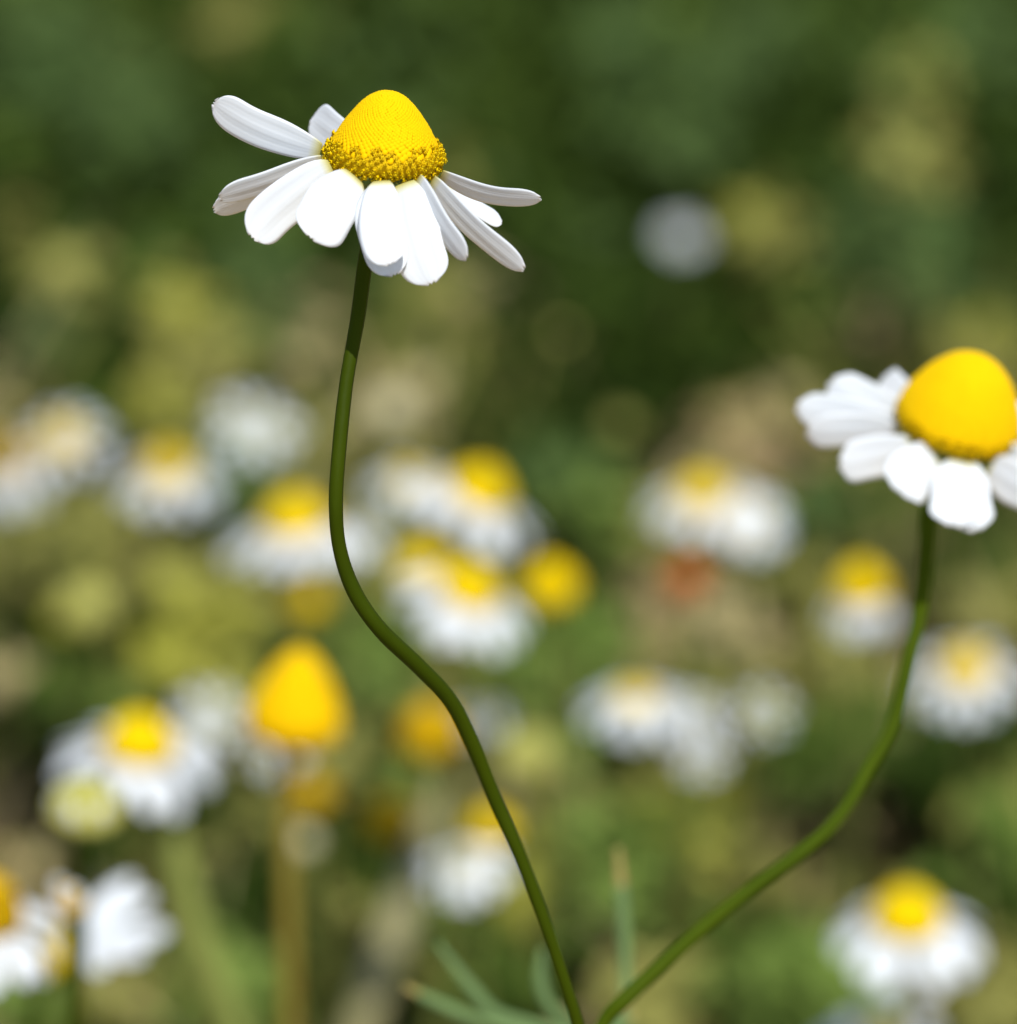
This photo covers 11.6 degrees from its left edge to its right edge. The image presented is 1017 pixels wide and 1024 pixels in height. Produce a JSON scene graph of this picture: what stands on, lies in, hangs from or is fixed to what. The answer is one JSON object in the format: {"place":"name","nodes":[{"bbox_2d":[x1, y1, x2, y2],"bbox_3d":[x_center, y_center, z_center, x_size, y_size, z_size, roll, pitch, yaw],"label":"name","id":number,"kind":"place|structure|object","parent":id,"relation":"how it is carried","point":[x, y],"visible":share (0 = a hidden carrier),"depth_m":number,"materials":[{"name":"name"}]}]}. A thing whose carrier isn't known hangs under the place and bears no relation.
{"place":"outdoors","nodes":[
{"label":"outdoors","id":0,"kind":"place"},
{"bbox_2d":[0,2,1016,1023],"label":"ground","id":1,"kind":"structure","parent":0,"point":[12,812],"depth_m":0.84,"materials":[{"name":"green plant"}]},
{"bbox_2d":[0,441,44,552],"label":"chamomile flower","id":2,"kind":"object","parent":1,"relation":"on","point":[15,465],"visible":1,"depth_m":0.74,"materials":[{"name":"white plant"}]},
{"bbox_2d":[0,876,64,989],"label":"chamomile flower","id":3,"kind":"object","parent":1,"relation":"on","point":[22,955],"visible":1,"depth_m":0.46,"materials":[{"name":"white plant"}]},
{"bbox_2d":[20,410,109,635],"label":"chamomile flower","id":4,"kind":"object","parent":1,"relation":"on","point":[66,439],"visible":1,"depth_m":0.76,"materials":[{"name":"white plant"}]},
{"bbox_2d":[46,251,85,352],"bbox_3d":[-0.078,-0.027,0.891,0.006,0.045,0.016,0,24,0],"label":"flower bud","id":5,"kind":"object","parent":1,"relation":"on","point":[63,267],"visible":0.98,"depth_m":0.88,"materials":[{"name":"green plant"}]},
{"bbox_2d":[50,876,86,1023],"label":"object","id":6,"kind":"object","parent":1,"relation":"on","point":[68,904],"visible":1,"depth_m":0.45,"materials":[{"name":"white plant"}]},
{"bbox_2d":[47,766,123,1023],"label":"flower bud","id":7,"kind":"object","parent":1,"relation":"on","point":[84,808],"visible":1,"depth_m":0.46,"materials":[{"name":"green plant"}]},
{"bbox_2d":[59,584,113,885],"bbox_3d":[-0.064,0.037,0.721,0.008,0.066,0.025,-14,28,-28],"label":"flower bud","id":8,"kind":"object","parent":1,"relation":"on","point":[90,606],"visible":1,"depth_m":0.70,"materials":[{"name":"plant"}]},
{"bbox_2d":[32,876,169,1023],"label":"chamomile flower","id":9,"kind":"object","parent":1,"relation":"on","point":[112,904],"visible":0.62,"depth_m":0.50,"materials":[{"name":"white plant"}]},
{"bbox_2d":[55,711,219,1023],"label":"chamomile flower","id":10,"kind":"object","parent":1,"relation":"on","point":[139,747],"visible":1,"depth_m":0.56,"materials":[{"name":"white plant"}]},
{"bbox_2d":[112,449,217,695],"bbox_3d":[-0.055,0.019,0.760,0.015,0.066,0.027,-22,32,-40],"label":"chamomile flower","id":11,"kind":"object","parent":1,"relation":"on","point":[165,472],"visible":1,"depth_m":0.74,"materials":[{"name":"white plant"}]},
{"bbox_2d":[160,815,250,1023],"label":"plant stalk","id":12,"kind":"object","parent":1,"relation":"on","point":[208,962],"visible":1,"depth_m":0.56,"materials":[{"name":"green plant"}]},
{"bbox_2d":[171,688,245,993],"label":"chamomile flower","id":13,"kind":"object","parent":1,"relation":"on","point":[208,720],"visible":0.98,"depth_m":0.67,"materials":[{"name":"white plant"}]},
{"bbox_2d":[214,395,299,710],"bbox_3d":[-0.038,0.012,0.778,0.013,0.065,0.021,0,24,0],"label":"chamomile flower","id":14,"kind":"object","parent":1,"relation":"on","point":[254,427],"visible":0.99,"depth_m":0.76,"materials":[{"name":"white plant"}]},
{"bbox_2d":[252,746,306,893],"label":"chamomile flower","id":15,"kind":"object","parent":1,"relation":"on","point":[274,756],"visible":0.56,"depth_m":0.66,"materials":[{"name":"white plant"}]},
{"bbox_2d":[245,647,343,1023],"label":"chamomile flower","id":16,"kind":"object","parent":1,"relation":"on","point":[294,706],"visible":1,"depth_m":0.50,"materials":[{"name":"yellow plant"}]},
{"bbox_2d":[222,492,369,1023],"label":"chamomile flower","id":17,"kind":"object","parent":1,"relation":"on","point":[294,523],"visible":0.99,"depth_m":0.66,"materials":[{"name":"white plant"}]},
{"bbox_2d":[288,583,326,927],"bbox_3d":[-0.028,0.047,0.677,0.008,0.084,0.009,0,24,0],"label":"flower bud","id":18,"kind":"object","parent":1,"relation":"on","point":[306,601],"visible":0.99,"depth_m":0.66,"materials":[{"name":"yellow plant"}]},
{"bbox_2d":[294,774,341,1023],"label":"flower bud","id":19,"kind":"object","parent":1,"relation":"on","point":[313,795],"visible":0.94,"depth_m":0.65,"materials":[{"name":"yellow plant"}]},
{"bbox_2d":[295,830,345,1023],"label":"flower bud","id":20,"kind":"object","parent":1,"relation":"on","point":[306,842],"visible":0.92,"depth_m":0.64,"materials":[{"name":"green plant"}]},
{"bbox_2d":[312,525,383,701],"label":"chamomile flower","id":21,"kind":"object","parent":1,"relation":"on","point":[375,548],"visible":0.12,"depth_m":0.73,"materials":[{"name":"white plant"}]},
{"bbox_2d":[365,795,415,1023],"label":"chamomile flower","id":22,"kind":"object","parent":1,"relation":"on","point":[392,817],"visible":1,"depth_m":0.64,"materials":[{"name":"green plant"}]},
{"bbox_2d":[371,394,413,702],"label":"chamomile flower","id":23,"kind":"object","parent":1,"relation":"on","point":[393,412],"visible":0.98,"depth_m":0.77,"materials":[{"name":"beige plant"}]},
{"bbox_2d":[344,773,459,1023],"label":"plant stalk","id":24,"kind":"object","parent":1,"relation":"on","point":[396,926],"visible":0.82,"depth_m":0.63,"materials":[{"name":"green plant"}]},
{"bbox_2d":[366,463,442,800],"bbox_3d":[-0.015,0.023,0.756,0.013,0.064,0.012,0,24,0],"label":"chamomile flower","id":25,"kind":"object","parent":1,"relation":"on","point":[404,477],"visible":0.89,"depth_m":0.74,"materials":[{"name":"white plant"}]},
{"bbox_2d":[212,90,634,1023],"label":"chamomile flower","id":26,"kind":"object","parent":1,"relation":"on","point":[374,168],"visible":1,"depth_m":0.32,"materials":[{"name":"white plant"}]},
{"bbox_2d":[398,545,449,809],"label":"chamomile flower","id":27,"kind":"object","parent":1,"relation":"on","point":[415,561],"visible":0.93,"depth_m":0.71,"materials":[{"name":"plant"}]},
{"bbox_2d":[398,703,461,1023],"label":"chamomile flower","id":28,"kind":"object","parent":1,"relation":"on","point":[428,731],"visible":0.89,"depth_m":0.58,"materials":[{"name":"yellow plant"}]},
{"bbox_2d":[398,563,525,1023],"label":"chamomile flower","id":29,"kind":"object","parent":1,"relation":"on","point":[469,591],"visible":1,"depth_m":0.60,"materials":[{"name":"white plant"}]},
{"bbox_2d":[420,843,510,1015],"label":"chamomile flower","id":30,"kind":"object","parent":1,"relation":"on","point":[466,864],"visible":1,"depth_m":0.60,"materials":[{"name":"white plant"}]},
{"bbox_2d":[407,465,535,908],"bbox_3d":[-0.003,0.042,0.661,0.016,0.106,0.022,17,29,33],"label":"chamomile flower","id":31,"kind":"object","parent":1,"relation":"on","point":[472,492],"visible":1,"depth_m":0.64,"materials":[{"name":"white plant"}]},
{"bbox_2d":[467,807,507,971],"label":"chamomile flower","id":32,"kind":"object","parent":1,"relation":"on","point":[484,827],"visible":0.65,"depth_m":0.64,"materials":[{"name":"yellow plant"}]},
{"bbox_2d":[464,703,510,910],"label":"chamomile flower","id":33,"kind":"object","parent":1,"relation":"on","point":[475,716],"visible":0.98,"depth_m":0.67,"materials":[{"name":"white plant"}]},
{"bbox_2d":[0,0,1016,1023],"bbox_3d":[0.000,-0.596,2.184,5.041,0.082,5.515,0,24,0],"label":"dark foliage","id":34,"kind":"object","parent":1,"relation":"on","point":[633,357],"visible":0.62,"depth_m":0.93,"materials":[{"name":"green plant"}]},
{"bbox_2d":[0,0,1016,1023],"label":"green foliage","id":35,"kind":"object","parent":1,"relation":"on","point":[801,756],"visible":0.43,"depth_m":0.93,"materials":[{"name":"green plant"}]},
{"bbox_2d":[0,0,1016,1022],"bbox_3d":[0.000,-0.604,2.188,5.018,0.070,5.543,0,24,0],"label":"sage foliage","id":36,"kind":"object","parent":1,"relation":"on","point":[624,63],"visible":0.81,"depth_m":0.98,"materials":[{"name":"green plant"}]},
{"bbox_2d":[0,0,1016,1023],"bbox_3d":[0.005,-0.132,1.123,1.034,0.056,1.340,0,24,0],"label":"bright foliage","id":37,"kind":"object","parent":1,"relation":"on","point":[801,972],"visible":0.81,"depth_m":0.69,"materials":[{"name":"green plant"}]},
{"bbox_2d":[0,226,1016,1023],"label":"grass","id":38,"kind":"structure","parent":1,"relation":"on","point":[288,486],"depth_m":0.80,"materials":[{"name":"green plant"}]},
{"bbox_2d":[0,246,1016,1023],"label":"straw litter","id":39,"kind":"object","parent":1,"relation":"on","point":[718,608],"visible":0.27,"depth_m":0.83,"materials":[{"name":"beige plant"}]},
{"bbox_2d":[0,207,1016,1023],"bbox_3d":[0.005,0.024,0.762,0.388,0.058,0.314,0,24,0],"label":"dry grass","id":40,"kind":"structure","parent":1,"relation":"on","point":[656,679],"depth_m":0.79,"materials":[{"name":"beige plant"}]},
{"bbox_2d":[43,195,1016,942],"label":"yellow green foliage","id":41,"kind":"object","parent":1,"relation":"on","point":[201,647],"visible":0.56,"depth_m":0.72,"materials":[{"name":"green plant"}]},
{"bbox_2d":[498,731,561,1023],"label":"flower bud","id":42,"kind":"object","parent":1,"relation":"on","point":[523,756],"visible":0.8,"depth_m":0.66,"materials":[{"name":"plant"}]},
{"bbox_2d":[522,559,578,975],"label":"chamomile flower","id":43,"kind":"object","parent":1,"relation":"on","point":[552,585],"visible":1,"depth_m":0.62,"materials":[{"name":"yellow plant"}]},
{"bbox_2d":[556,327,587,421],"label":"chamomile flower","id":44,"kind":"object","parent":1,"relation":"on","point":[562,333],"visible":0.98,"depth_m":0.85,"materials":[{"name":"green plant"}]},
{"bbox_2d":[541,912,635,969],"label":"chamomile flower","id":45,"kind":"object","parent":1,"relation":"on","point":[584,955],"visible":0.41,"depth_m":0.71,"materials":[{"name":"plant"}]},
{"bbox_2d":[583,684,685,943],"bbox_3d":[0.018,0.053,0.688,0.014,0.064,0.015,13,27,27],"label":"chamomile flower","id":46,"kind":"object","parent":1,"relation":"on","point":[633,702],"visible":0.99,"depth_m":0.67,"materials":[{"name":"white plant"}]},
{"bbox_2d":[660,221,704,424],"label":"chamomile flower","id":47,"kind":"object","parent":1,"relation":"on","point":[681,235],"visible":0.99,"depth_m":0.89,"materials":[{"name":"white plant"}]},
{"bbox_2d":[666,563,707,795],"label":"withered flower","id":48,"kind":"object","parent":1,"relation":"on","point":[686,582],"visible":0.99,"depth_m":0.70,"materials":[{"name":"brown plant"}]},
{"bbox_2d":[662,693,722,900],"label":"chamomile flower","id":49,"kind":"object","parent":1,"relation":"on","point":[693,711],"visible":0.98,"depth_m":0.67,"materials":[{"name":"white plant"}]},
{"bbox_2d":[661,731,729,954],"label":"chamomile flower","id":50,"kind":"object","parent":1,"relation":"on","point":[701,755],"visible":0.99,"depth_m":0.66,"materials":[{"name":"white plant"}]},
{"bbox_2d":[647,473,755,769],"bbox_3d":[0.027,0.032,0.715,0.015,0.081,0.016,0,24,0],"label":"chamomile flower","id":51,"kind":"object","parent":1,"relation":"on","point":[698,495],"visible":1,"depth_m":0.70,"materials":[{"name":"white plant"}]},
{"bbox_2d":[710,487,796,870],"bbox_3d":[0.037,0.027,0.743,0.018,0.066,0.009,-17,29,-34],"label":"chamomile flower","id":52,"kind":"object","parent":1,"relation":"on","point":[760,530],"visible":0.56,"depth_m":0.73,"materials":[{"name":"white plant"}]},
{"bbox_2d":[723,687,793,898],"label":"chamomile flower","id":53,"kind":"object","parent":1,"relation":"on","point":[762,711],"visible":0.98,"depth_m":0.67,"materials":[{"name":"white plant"}]},
{"bbox_2d":[595,350,1016,1023],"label":"chamomile flower","id":54,"kind":"object","parent":1,"relation":"on","point":[953,414],"visible":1,"depth_m":0.36,"materials":[{"name":"white plant"}]},
{"bbox_2d":[826,561,893,925],"bbox_3d":[0.044,0.047,0.663,0.010,0.095,0.022,0,24,0],"label":"chamomile flower","id":55,"kind":"object","parent":1,"relation":"on","point":[861,588],"visible":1,"depth_m":0.64,"materials":[{"name":"white plant"}]},
{"bbox_2d":[836,1009,934,1023],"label":"chamomile flower","id":56,"kind":"object","parent":1,"relation":"on","point":[895,1018],"visible":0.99,"depth_m":0.60,"materials":[{"name":"white plant"}]},
{"bbox_2d":[876,147,912,290],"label":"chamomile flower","id":57,"kind":"object","parent":1,"relation":"on","point":[900,159],"visible":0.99,"depth_m":0.93,"materials":[{"name":"green plant"}]},
{"bbox_2d":[833,885,980,1023],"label":"chamomile flower","id":58,"kind":"object","parent":1,"relation":"on","point":[901,918],"visible":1,"depth_m":0.57,"materials":[{"name":"white plant"}]},
{"bbox_2d":[909,643,1016,946],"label":"chamomile flower","id":59,"kind":"object","parent":1,"relation":"on","point":[964,670],"visible":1,"depth_m":0.66,"materials":[{"name":"white plant"}]}
]}

